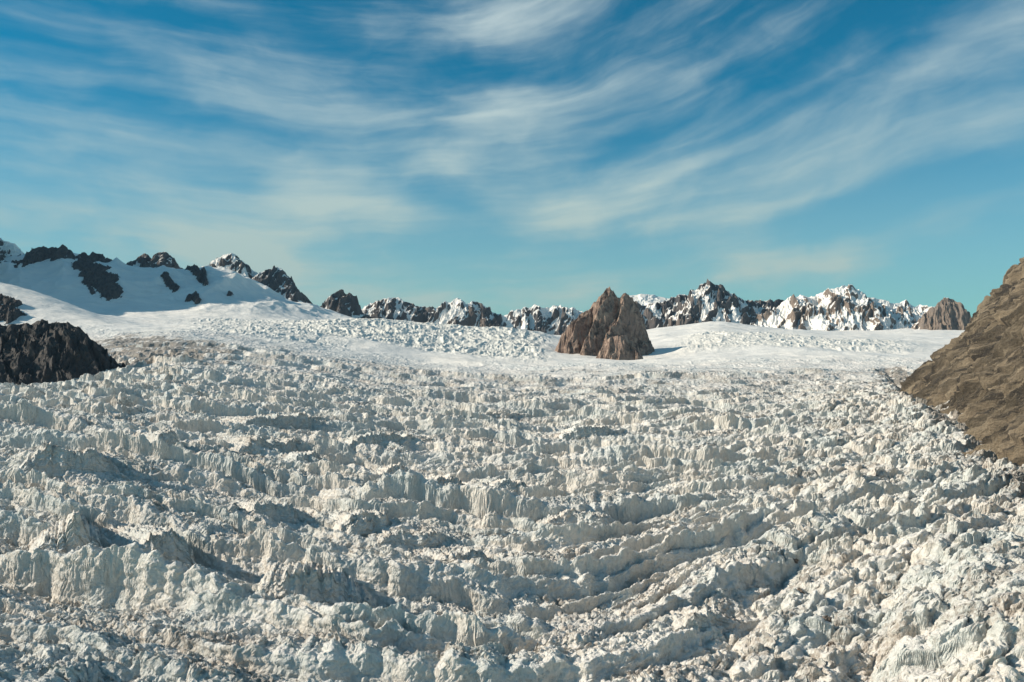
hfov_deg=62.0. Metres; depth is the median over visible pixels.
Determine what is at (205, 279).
rock outcrop
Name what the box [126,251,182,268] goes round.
mountain
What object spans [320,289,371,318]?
mountain
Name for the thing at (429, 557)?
serac
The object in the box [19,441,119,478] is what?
serac
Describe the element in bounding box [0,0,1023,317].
sky
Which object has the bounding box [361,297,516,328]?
mountain
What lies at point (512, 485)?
serac
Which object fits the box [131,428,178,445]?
serac
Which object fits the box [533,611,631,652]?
serac
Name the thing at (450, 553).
serac
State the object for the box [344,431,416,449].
serac
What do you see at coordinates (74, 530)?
serac
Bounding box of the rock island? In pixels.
[555,286,654,355]
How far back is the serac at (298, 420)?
1173.29 m
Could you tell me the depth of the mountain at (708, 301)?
7344.86 m
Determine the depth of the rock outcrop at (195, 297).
4777.29 m
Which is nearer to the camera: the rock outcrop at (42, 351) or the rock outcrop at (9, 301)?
the rock outcrop at (42, 351)
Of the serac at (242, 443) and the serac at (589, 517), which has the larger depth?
the serac at (242, 443)
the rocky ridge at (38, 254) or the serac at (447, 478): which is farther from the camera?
the rocky ridge at (38, 254)
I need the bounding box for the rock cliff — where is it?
[900,257,1023,466]
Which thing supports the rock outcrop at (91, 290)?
on the snowfield
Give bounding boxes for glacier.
[0,330,1023,681]
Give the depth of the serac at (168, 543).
584.21 m
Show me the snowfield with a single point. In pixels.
(57, 290)
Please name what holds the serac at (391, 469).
on the glacier
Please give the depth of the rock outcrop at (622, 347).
3063.11 m
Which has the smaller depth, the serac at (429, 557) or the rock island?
the serac at (429, 557)
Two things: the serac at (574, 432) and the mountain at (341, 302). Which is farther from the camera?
the mountain at (341, 302)
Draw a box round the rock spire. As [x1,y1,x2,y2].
[911,297,970,329]
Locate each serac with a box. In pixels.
[15,650,101,681]
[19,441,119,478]
[28,510,102,552]
[99,520,196,565]
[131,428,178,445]
[183,435,301,454]
[213,497,312,523]
[217,411,324,430]
[258,561,378,607]
[275,450,322,462]
[311,508,392,532]
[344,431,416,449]
[347,517,375,537]
[370,462,408,474]
[371,528,460,549]
[411,544,491,563]
[413,554,433,560]
[425,473,466,485]
[469,477,527,494]
[481,411,533,418]
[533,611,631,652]
[536,508,614,526]
[544,424,619,440]
[619,603,734,632]
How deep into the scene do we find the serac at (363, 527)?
714.07 m
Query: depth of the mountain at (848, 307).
6903.49 m
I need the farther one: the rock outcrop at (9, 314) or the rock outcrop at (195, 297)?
the rock outcrop at (195, 297)
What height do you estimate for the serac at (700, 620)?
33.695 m
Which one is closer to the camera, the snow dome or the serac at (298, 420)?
the serac at (298, 420)
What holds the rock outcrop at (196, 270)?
on the snowfield
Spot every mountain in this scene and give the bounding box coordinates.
[0,238,23,261]
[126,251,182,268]
[209,253,257,278]
[252,265,312,303]
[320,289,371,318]
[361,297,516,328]
[504,304,586,334]
[635,279,783,329]
[752,284,935,330]
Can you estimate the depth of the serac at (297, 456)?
942.26 m
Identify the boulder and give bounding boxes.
[822,615,831,621]
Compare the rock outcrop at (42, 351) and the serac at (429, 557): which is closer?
the serac at (429, 557)
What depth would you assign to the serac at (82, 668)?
406.60 m
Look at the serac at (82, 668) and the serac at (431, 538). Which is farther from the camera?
the serac at (431, 538)
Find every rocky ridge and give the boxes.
[0,244,76,267]
[76,252,111,262]
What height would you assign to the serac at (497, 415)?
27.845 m
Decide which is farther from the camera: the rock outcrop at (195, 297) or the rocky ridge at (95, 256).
the rocky ridge at (95, 256)
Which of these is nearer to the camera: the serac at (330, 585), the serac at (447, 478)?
the serac at (330, 585)
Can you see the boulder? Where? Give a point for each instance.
(827, 618)
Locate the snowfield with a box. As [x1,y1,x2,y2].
[0,253,964,366]
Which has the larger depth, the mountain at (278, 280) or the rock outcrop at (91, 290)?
the mountain at (278, 280)
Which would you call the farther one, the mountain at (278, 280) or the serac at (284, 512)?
the mountain at (278, 280)
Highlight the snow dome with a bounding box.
[629,294,669,305]
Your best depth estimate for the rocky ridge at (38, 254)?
5377.29 m
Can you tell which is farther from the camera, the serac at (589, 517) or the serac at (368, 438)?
the serac at (368, 438)
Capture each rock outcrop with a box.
[0,293,22,307]
[0,304,26,324]
[0,319,125,384]
[71,258,123,300]
[88,286,95,294]
[160,271,179,292]
[185,264,204,282]
[185,291,201,303]
[201,267,207,285]
[596,335,642,359]
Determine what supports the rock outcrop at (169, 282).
on the snowfield
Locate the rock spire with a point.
(947, 314)
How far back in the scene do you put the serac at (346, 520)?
727.71 m

